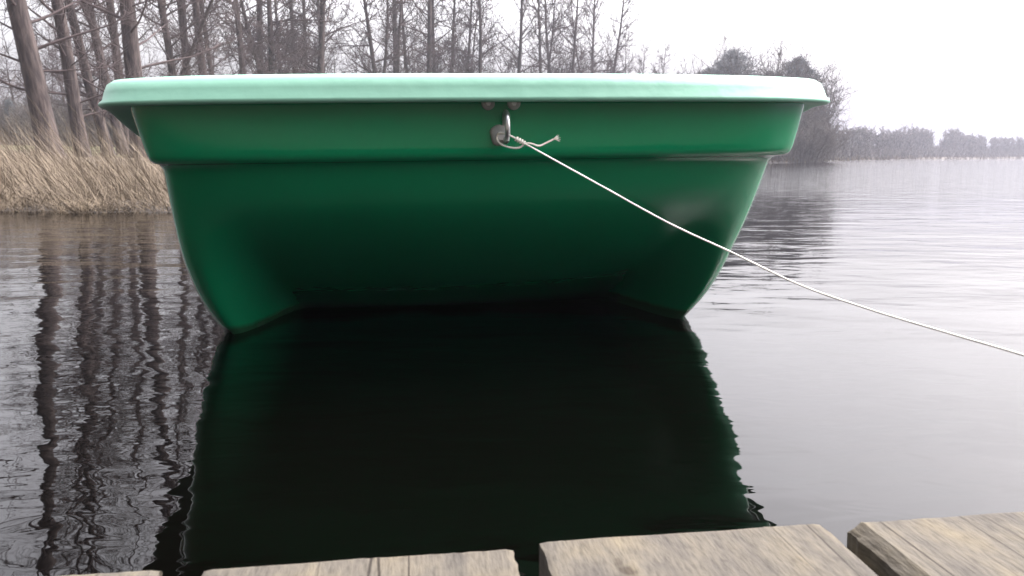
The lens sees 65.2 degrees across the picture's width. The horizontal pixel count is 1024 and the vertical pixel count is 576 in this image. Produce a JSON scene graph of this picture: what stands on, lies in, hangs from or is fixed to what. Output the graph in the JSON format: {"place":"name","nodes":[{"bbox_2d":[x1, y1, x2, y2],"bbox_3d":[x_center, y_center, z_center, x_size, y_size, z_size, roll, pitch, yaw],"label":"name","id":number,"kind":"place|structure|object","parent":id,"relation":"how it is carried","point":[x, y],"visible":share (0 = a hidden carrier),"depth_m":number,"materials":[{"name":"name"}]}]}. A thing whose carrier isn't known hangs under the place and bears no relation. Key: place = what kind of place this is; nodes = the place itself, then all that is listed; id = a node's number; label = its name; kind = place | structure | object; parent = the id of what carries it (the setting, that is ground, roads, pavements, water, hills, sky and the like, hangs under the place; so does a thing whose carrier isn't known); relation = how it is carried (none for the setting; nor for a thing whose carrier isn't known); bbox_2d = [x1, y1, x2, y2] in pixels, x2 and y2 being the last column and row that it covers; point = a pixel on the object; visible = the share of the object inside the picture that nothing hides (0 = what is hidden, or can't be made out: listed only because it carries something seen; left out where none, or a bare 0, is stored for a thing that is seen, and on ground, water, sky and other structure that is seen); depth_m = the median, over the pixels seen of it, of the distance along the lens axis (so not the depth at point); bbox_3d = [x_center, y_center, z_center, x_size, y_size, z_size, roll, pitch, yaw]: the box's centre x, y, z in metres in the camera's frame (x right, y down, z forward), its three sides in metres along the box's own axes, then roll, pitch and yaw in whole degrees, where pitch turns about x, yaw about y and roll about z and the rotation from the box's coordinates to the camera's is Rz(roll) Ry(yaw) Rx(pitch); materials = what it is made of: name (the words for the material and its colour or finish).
{"place":"outdoors","nodes":[
{"label":"outdoors","id":0,"kind":"place"},
{"bbox_2d":[0,145,1022,212],"bbox_3d":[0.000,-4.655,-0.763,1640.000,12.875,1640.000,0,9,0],"label":"ground","id":1,"kind":"structure","parent":0,"point":[156,211],"depth_m":6.66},
{"bbox_2d":[0,99,24,144],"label":"bare shrub","id":2,"kind":"object","parent":1,"relation":"on","point":[5,137],"visible":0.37,"depth_m":46.58,"materials":[{"name":"brown plant"}]},
{"bbox_2d":[2,98,24,142],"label":"conifer","id":3,"kind":"object","parent":1,"relation":"on","point":[7,101],"visible":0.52,"depth_m":46.78,"materials":[{"name":"grey plant"}]},
{"bbox_2d":[0,93,28,143],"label":"bare shrub","id":4,"kind":"object","parent":1,"relation":"on","point":[13,115],"visible":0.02,"depth_m":47.49,"materials":[{"name":"brown plant"}]},
{"bbox_2d":[0,88,54,144],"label":"bare shrub","id":5,"kind":"object","parent":1,"relation":"on","point":[13,107],"visible":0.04,"depth_m":48.52,"materials":[{"name":"brown plant"}]},
{"bbox_2d":[2,105,56,144],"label":"bare shrub","id":6,"kind":"object","parent":1,"relation":"on","point":[20,126],"visible":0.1,"depth_m":46.34,"materials":[{"name":"brown plant"}]},
{"bbox_2d":[0,41,59,112],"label":"bare tree","id":7,"kind":"object","parent":1,"relation":"on","point":[6,64],"visible":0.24,"depth_m":53.68,"materials":[{"name":"grey plant"}]},
{"bbox_2d":[0,101,64,144],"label":"bare shrub","id":8,"kind":"object","parent":1,"relation":"on","point":[8,117],"visible":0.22,"depth_m":46.27,"materials":[{"name":"brown plant"}]},
{"bbox_2d":[4,98,70,140],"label":"bare shrub","id":9,"kind":"object","parent":1,"relation":"on","point":[29,123],"visible":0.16,"depth_m":44.75,"materials":[{"name":"brown plant"}]},
{"bbox_2d":[17,13,64,107],"bbox_3d":[-31.792,-14.121,54.516,3.983,9.076,2.992,-2,10,-13],"label":"bare tree","id":10,"kind":"object","parent":1,"relation":"on","point":[54,81],"visible":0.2,"depth_m":54.25,"materials":[{"name":"grey plant"}]},
{"bbox_2d":[2,86,86,144],"bbox_3d":[-27.946,-10.631,49.651,6.082,3.889,4.902,-2,9,-11],"label":"bare shrub","id":11,"kind":"object","parent":1,"relation":"on","point":[51,105],"depth_m":48.82,"materials":[{"name":"brown plant"}]},
{"bbox_2d":[21,85,100,145],"bbox_3d":[-24.509,-9.508,44.351,4.474,3.550,5.552,-5,11,-28],"label":"bare shrub","id":12,"kind":"object","parent":1,"relation":"on","point":[59,127],"visible":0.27,"depth_m":43.99,"materials":[{"name":"brown plant"}]},
{"bbox_2d":[43,39,101,107],"bbox_3d":[-31.155,-13.766,56.020,3.998,7.864,5.328,7,12,38],"label":"bare tree","id":13,"kind":"object","parent":1,"relation":"on","point":[77,71],"visible":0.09,"depth_m":55.33,"materials":[{"name":"grey plant"}]},
{"bbox_2d":[48,26,100,137],"bbox_3d":[-25.673,-11.662,46.473,3.982,7.105,4.316,1,9,7],"label":"bare tree","id":14,"kind":"object","parent":1,"relation":"on","point":[63,78],"visible":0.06,"depth_m":45.67,"materials":[{"name":"grey plant"}]},
{"bbox_2d":[0,0,149,157],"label":"bare tree","id":15,"kind":"object","parent":1,"relation":"on","point":[67,57],"visible":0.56,"depth_m":22.12,"materials":[{"name":"grey plant"}]},
{"bbox_2d":[58,106,99,146],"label":"bare shrub","id":16,"kind":"object","parent":1,"relation":"on","point":[66,120],"visible":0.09,"depth_m":44.69,"materials":[{"name":"brown plant"}]},
{"bbox_2d":[52,98,109,144],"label":"bare shrub","id":17,"kind":"object","parent":1,"relation":"on","point":[68,116],"visible":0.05,"depth_m":44.98,"materials":[{"name":"brown plant"}]},
{"bbox_2d":[0,95,170,212],"bbox_3d":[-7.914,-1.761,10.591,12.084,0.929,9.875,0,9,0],"label":"reed bed","id":18,"kind":"object","parent":1,"relation":"on","point":[93,199],"visible":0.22,"depth_m":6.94,"materials":[{"name":"plant"}]},
{"bbox_2d":[0,164,170,214],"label":"sedge tussocks","id":19,"kind":"object","parent":1,"relation":"on","point":[75,207],"visible":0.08,"depth_m":6.18,"materials":[{"name":"beige plant"}]},
{"bbox_2d":[0,0,170,154],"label":"bare tree","id":20,"kind":"object","parent":1,"relation":"on","point":[75,29],"visible":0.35,"depth_m":25.80,"materials":[{"name":"grey plant"}]},
{"bbox_2d":[0,0,179,158],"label":"bare tree","id":21,"kind":"object","parent":1,"relation":"on","point":[35,89],"visible":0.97,"depth_m":19.83,"materials":[{"name":"grey plant"}]},
{"bbox_2d":[68,110,112,145],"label":"bare shrub","id":22,"kind":"object","parent":1,"relation":"on","point":[93,130],"visible":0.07,"depth_m":44.81,"materials":[{"name":"brown plant"}]},
{"bbox_2d":[11,0,174,154],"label":"bare tree","id":23,"kind":"object","parent":1,"relation":"on","point":[117,127],"visible":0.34,"depth_m":26.80,"materials":[{"name":"grey plant"}]},
{"bbox_2d":[88,110,114,144],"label":"bare shrub","id":24,"kind":"object","parent":1,"relation":"on","point":[110,130],"visible":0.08,"depth_m":43.61,"materials":[{"name":"plant"}]},
{"bbox_2d":[47,0,191,145],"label":"bare tree","id":25,"kind":"object","parent":1,"relation":"on","point":[117,53],"visible":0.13,"depth_m":28.13,"materials":[{"name":"grey plant"}]},
{"bbox_2d":[36,0,248,157],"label":"bare tree","id":26,"kind":"object","parent":1,"relation":"on","point":[131,48],"visible":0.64,"depth_m":23.98,"materials":[{"name":"grey plant"}]},
{"bbox_2d":[144,0,229,74],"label":"bare tree","id":27,"kind":"object","parent":1,"relation":"on","point":[209,61],"visible":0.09,"depth_m":34.52,"materials":[{"name":"grey plant"}]},
{"bbox_2d":[135,0,239,76],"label":"bare tree","id":28,"kind":"object","parent":1,"relation":"on","point":[168,49],"visible":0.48,"depth_m":29.76,"materials":[{"name":"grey plant"}]},
{"bbox_2d":[154,0,244,76],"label":"bare tree","id":29,"kind":"object","parent":1,"relation":"on","point":[187,61],"visible":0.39,"depth_m":30.29,"materials":[{"name":"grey plant"}]},
{"bbox_2d":[158,0,241,75],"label":"bare tree","id":30,"kind":"object","parent":1,"relation":"on","point":[183,21],"visible":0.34,"depth_m":31.75,"materials":[{"name":"grey plant"}]},
{"bbox_2d":[137,0,268,75],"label":"bare tree","id":31,"kind":"object","parent":1,"relation":"on","point":[219,43],"visible":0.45,"depth_m":31.82,"materials":[{"name":"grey plant"}]},
{"bbox_2d":[208,10,228,74],"bbox_3d":[-21.057,-14.536,55.933,3.170,9.814,2.904,-3,10,-18],"label":"bare tree","id":32,"kind":"object","parent":1,"relation":"on","point":[217,48],"visible":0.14,"depth_m":56.01,"materials":[{"name":"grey plant"}]},
{"bbox_2d":[212,0,313,74],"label":"bare tree","id":33,"kind":"object","parent":1,"relation":"on","point":[238,27],"visible":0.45,"depth_m":35.92,"materials":[{"name":"grey plant"}]},
{"bbox_2d":[206,0,325,74],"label":"bare tree","id":34,"kind":"object","parent":1,"relation":"on","point":[257,13],"visible":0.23,"depth_m":38.11,"materials":[{"name":"grey plant"}]},
{"bbox_2d":[254,0,295,73],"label":"bare tree","id":35,"kind":"object","parent":1,"relation":"on","point":[276,14],"visible":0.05,"depth_m":43.61,"materials":[{"name":"grey plant"}]},
{"bbox_2d":[204,0,349,73],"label":"bare tree","id":36,"kind":"object","parent":1,"relation":"on","point":[271,61],"visible":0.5,"depth_m":37.61,"materials":[{"name":"grey plant"}]},
{"bbox_2d":[219,0,345,73],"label":"bare tree","id":37,"kind":"object","parent":1,"relation":"on","point":[290,8],"visible":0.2,"depth_m":41.25,"materials":[{"name":"grey plant"}]},
{"bbox_2d":[282,0,342,73],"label":"bare tree","id":38,"kind":"object","parent":1,"relation":"on","point":[311,34],"visible":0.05,"depth_m":45.99,"materials":[{"name":"grey plant"}]},
{"bbox_2d":[280,0,360,73],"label":"bare tree","id":39,"kind":"object","parent":1,"relation":"on","point":[332,55],"visible":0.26,"depth_m":45.38,"materials":[{"name":"grey plant"}]},
{"bbox_2d":[307,40,333,73],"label":"bare tree","id":40,"kind":"object","parent":1,"relation":"on","point":[324,60],"visible":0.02,"depth_m":50.25,"materials":[{"name":"grey plant"}]},
{"bbox_2d":[251,0,393,73],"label":"bare tree","id":41,"kind":"object","parent":1,"relation":"on","point":[321,26],"visible":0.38,"depth_m":39.39,"materials":[{"name":"grey plant"}]},
{"bbox_2d":[325,34,346,73],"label":"bare tree","id":42,"kind":"object","parent":1,"relation":"on","point":[335,65],"visible":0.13,"depth_m":59.77,"materials":[{"name":"grey plant"}]},
{"bbox_2d":[344,39,362,73],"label":"bare tree","id":43,"kind":"object","parent":1,"relation":"on","point":[353,59],"visible":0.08,"depth_m":68.06,"materials":[{"name":"grey plant"}]},
{"bbox_2d":[315,0,442,73],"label":"bare tree","id":44,"kind":"object","parent":1,"relation":"on","point":[371,62],"visible":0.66,"depth_m":43.16,"materials":[{"name":"grey plant"}]},
{"bbox_2d":[358,0,430,72],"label":"bare tree","id":45,"kind":"object","parent":1,"relation":"on","point":[395,68],"visible":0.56,"depth_m":43.92,"materials":[{"name":"grey plant"}]},
{"bbox_2d":[368,1,439,72],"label":"bare tree","id":46,"kind":"object","parent":1,"relation":"on","point":[404,33],"visible":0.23,"depth_m":47.92,"materials":[{"name":"grey plant"}]},
{"bbox_2d":[410,38,426,72],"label":"bare tree","id":47,"kind":"object","parent":1,"relation":"on","point":[417,58],"visible":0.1,"depth_m":64.40,"materials":[{"name":"grey plant"}]},
{"bbox_2d":[369,0,480,72],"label":"bare tree","id":48,"kind":"object","parent":1,"relation":"on","point":[429,64],"visible":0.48,"depth_m":46.38,"materials":[{"name":"grey plant"}]},
{"bbox_2d":[401,0,466,72],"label":"bare tree","id":49,"kind":"object","parent":1,"relation":"on","point":[438,64],"visible":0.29,"depth_m":47.84,"materials":[{"name":"grey plant"}]},
{"bbox_2d":[406,0,491,72],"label":"bare tree","id":50,"kind":"object","parent":1,"relation":"on","point":[455,13],"visible":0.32,"depth_m":49.73,"materials":[{"name":"grey plant"}]},
{"bbox_2d":[439,0,507,72],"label":"bare tree","id":51,"kind":"object","parent":1,"relation":"on","point":[476,23],"visible":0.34,"depth_m":50.86,"materials":[{"name":"grey plant"}]},
{"bbox_2d":[444,0,521,72],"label":"bare tree","id":52,"kind":"object","parent":1,"relation":"on","point":[481,32],"visible":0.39,"depth_m":49.02,"materials":[{"name":"grey plant"}]},
{"bbox_2d":[476,44,498,72],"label":"bare tree","id":53,"kind":"object","parent":1,"relation":"on","point":[490,64],"visible":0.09,"depth_m":66.89,"materials":[{"name":"grey plant"}]},
{"bbox_2d":[477,0,571,72],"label":"bare tree","id":54,"kind":"object","parent":1,"relation":"on","point":[520,52],"visible":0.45,"depth_m":50.94,"materials":[{"name":"grey plant"}]},
{"bbox_2d":[66,512,1023,575],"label":"wooden dock","id":55,"kind":"object","parent":1,"relation":"on","point":[992,544],"visible":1,"depth_m":0.43,"materials":[{"name":"beige wood"}]},
{"bbox_2d":[498,0,594,73],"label":"bare tree","id":56,"kind":"object","parent":1,"relation":"on","point":[551,59],"visible":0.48,"depth_m":52.27,"materials":[{"name":"grey plant"}]},
{"bbox_2d":[526,0,573,72],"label":"bare tree","id":57,"kind":"object","parent":1,"relation":"on","point":[547,34],"visible":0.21,"depth_m":54.77,"materials":[{"name":"grey plant"}]},
{"bbox_2d":[543,0,608,73],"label":"bare tree","id":58,"kind":"object","parent":1,"relation":"on","point":[574,66],"visible":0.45,"depth_m":53.89,"materials":[{"name":"grey plant"}]},
{"bbox_2d":[535,0,626,73],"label":"bare tree","id":59,"kind":"object","parent":1,"relation":"on","point":[609,61],"visible":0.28,"depth_m":55.85,"materials":[{"name":"grey plant"}]},
{"bbox_2d":[584,0,644,73],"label":"bare tree","id":60,"kind":"object","parent":1,"relation":"on","point":[618,39],"visible":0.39,"depth_m":57.78,"materials":[{"name":"grey plant"}]},
{"bbox_2d":[614,23,635,73],"bbox_3d":[8.108,-14.956,60.614,3.217,10.139,3.394,3,10,15],"label":"bare tree","id":61,"kind":"object","parent":1,"relation":"on","point":[625,54],"visible":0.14,"depth_m":59.78,"materials":[{"name":"grey plant"}]},
{"bbox_2d":[633,40,664,73],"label":"bare tree","id":62,"kind":"object","parent":1,"relation":"on","point":[643,65],"visible":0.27,"depth_m":57.89,"materials":[{"name":"grey plant"}]},
{"bbox_2d":[648,41,676,73],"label":"bare tree","id":63,"kind":"object","parent":1,"relation":"on","point":[662,66],"visible":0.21,"depth_m":58.78,"materials":[{"name":"grey plant"}]},
{"bbox_2d":[700,66,716,74],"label":"bushy tree","id":64,"kind":"object","parent":1,"relation":"on","point":[706,70],"visible":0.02,"depth_m":63.90,"materials":[{"name":"grey plant"}]},
{"bbox_2d":[674,60,766,75],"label":"bare shrub","id":65,"kind":"object","parent":1,"relation":"on","point":[712,74],"visible":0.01,"depth_m":61.44,"materials":[{"name":"plant"}]},
{"bbox_2d":[715,34,731,62],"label":"bare tree","id":66,"kind":"object","parent":1,"relation":"on","point":[725,37],"visible":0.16,"depth_m":63.65,"materials":[{"name":"grey plant"}]},
{"bbox_2d":[704,44,764,75],"bbox_3d":[17.073,-14.369,62.400,6.433,8.982,6.362,0,9,0],"label":"bushy tree","id":67,"kind":"object","parent":1,"relation":"on","point":[726,55],"visible":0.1,"depth_m":61.43,"materials":[{"name":"grey plant"}]},
{"bbox_2d":[678,30,792,76],"bbox_3d":[17.632,-15.197,63.884,9.049,10.530,11.229,1,9,7],"label":"bare shrub","id":68,"kind":"object","parent":1,"relation":"on","point":[744,59],"visible":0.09,"depth_m":61.74,"materials":[{"name":"plant"}]},
{"bbox_2d":[695,42,811,77],"bbox_3d":[17.908,-14.235,61.508,10.077,9.450,8.121,6,11,33],"label":"bare shrub","id":69,"kind":"object","parent":1,"relation":"on","point":[759,66],"visible":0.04,"depth_m":59.15,"materials":[{"name":"plant"}]},
{"bbox_2d":[728,52,802,75],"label":"bare shrub","id":70,"kind":"object","parent":1,"relation":"on","point":[767,67],"visible":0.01,"depth_m":60.86,"materials":[{"name":"plant"}]},
{"bbox_2d":[731,40,846,160],"bbox_3d":[19.893,-14.152,61.535,10.077,9.450,8.121,9,13,42],"label":"bare shrub","id":71,"kind":"object","parent":1,"relation":"on","point":[809,110],"visible":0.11,"depth_m":59.64,"materials":[{"name":"plant"}]},
{"bbox_2d":[722,38,859,160],"bbox_3d":[21.202,-14.465,62.702,10.365,9.720,8.353,-3,10,-20],"label":"bare shrub","id":72,"kind":"object","parent":1,"relation":"on","point":[833,94],"visible":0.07,"depth_m":60.90,"materials":[{"name":"plant"}]},
{"bbox_2d":[778,54,831,155],"bbox_3d":[22.979,-14.419,64.461,5.726,8.713,5.790,-2,9,-10],"label":"bushy tree","id":73,"kind":"object","parent":1,"relation":"on","point":[802,72],"visible":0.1,"depth_m":63.44,"materials":[{"name":"grey plant"}]},
{"bbox_2d":[759,64,853,160],"bbox_3d":[22.414,-13.733,62.984,8.637,8.100,6.961,-5,11,-29],"label":"bare shrub","id":74,"kind":"object","parent":1,"relation":"on","point":[824,106],"visible":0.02,"depth_m":61.44,"materials":[{"name":"plant"}]},
{"bbox_2d":[774,103,864,162],"bbox_3d":[20.173,-10.867,55.914,7.831,4.590,6.311,-4,10,-21],"label":"bare shrub","id":75,"kind":"object","parent":1,"relation":"on","point":[818,151],"visible":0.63,"depth_m":55.20,"materials":[{"name":"grey plant"}]},
{"bbox_2d":[786,115,858,162],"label":"bare shrub","id":76,"kind":"object","parent":1,"relation":"on","point":[827,159],"visible":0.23,"depth_m":58.55,"materials":[{"name":"grey plant"}]},
{"bbox_2d":[823,64,845,161],"bbox_3d":[25.461,-14.112,64.635,2.474,8.200,2.508,7,12,37],"label":"bare tree","id":77,"kind":"object","parent":1,"relation":"on","point":[832,77],"visible":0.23,"depth_m":64.27,"materials":[{"name":"grey plant"}]},
{"bbox_2d":[768,154,1023,162],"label":"shore reeds","id":78,"kind":"object","parent":1,"relation":"on","point":[895,158],"visible":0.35,"depth_m":114.68,"materials":[{"name":"plant"}]},
{"bbox_2d":[798,123,1023,160],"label":"wood","id":79,"kind":"object","parent":1,"relation":"on","point":[916,142],"visible":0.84,"depth_m":150.41,"materials":[{"name":"grey plant"}]},
{"bbox_2d":[0,159,1023,575],"bbox_3d":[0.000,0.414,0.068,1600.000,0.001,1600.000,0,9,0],"label":"lake water","id":80,"kind":"structure","parent":0,"point":[154,415],"depth_m":1.40,"materials":[{"name":"black liquid"}]},
{"bbox_2d":[98,73,829,333],"bbox_3d":[-0.254,-0.296,3.030,1.574,0.704,3.114,-2,10,-8],"label":"rowing boat","id":81,"kind":"object","parent":80,"relation":"on","point":[288,193],"visible":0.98,"depth_m":1.61,"materials":[{"name":"green plastic"}]},
{"bbox_2d":[496,132,1023,355],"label":"mooring rope","id":82,"kind":"object","parent":81,"relation":"attached to","point":[520,141],"visible":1,"depth_m":1.17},
{"bbox_2d":[0,0,1023,146],"label":"sky","id":83,"kind":"structure","parent":0,"point":[938,65],"materials":[{"name":"white"}]}
]}

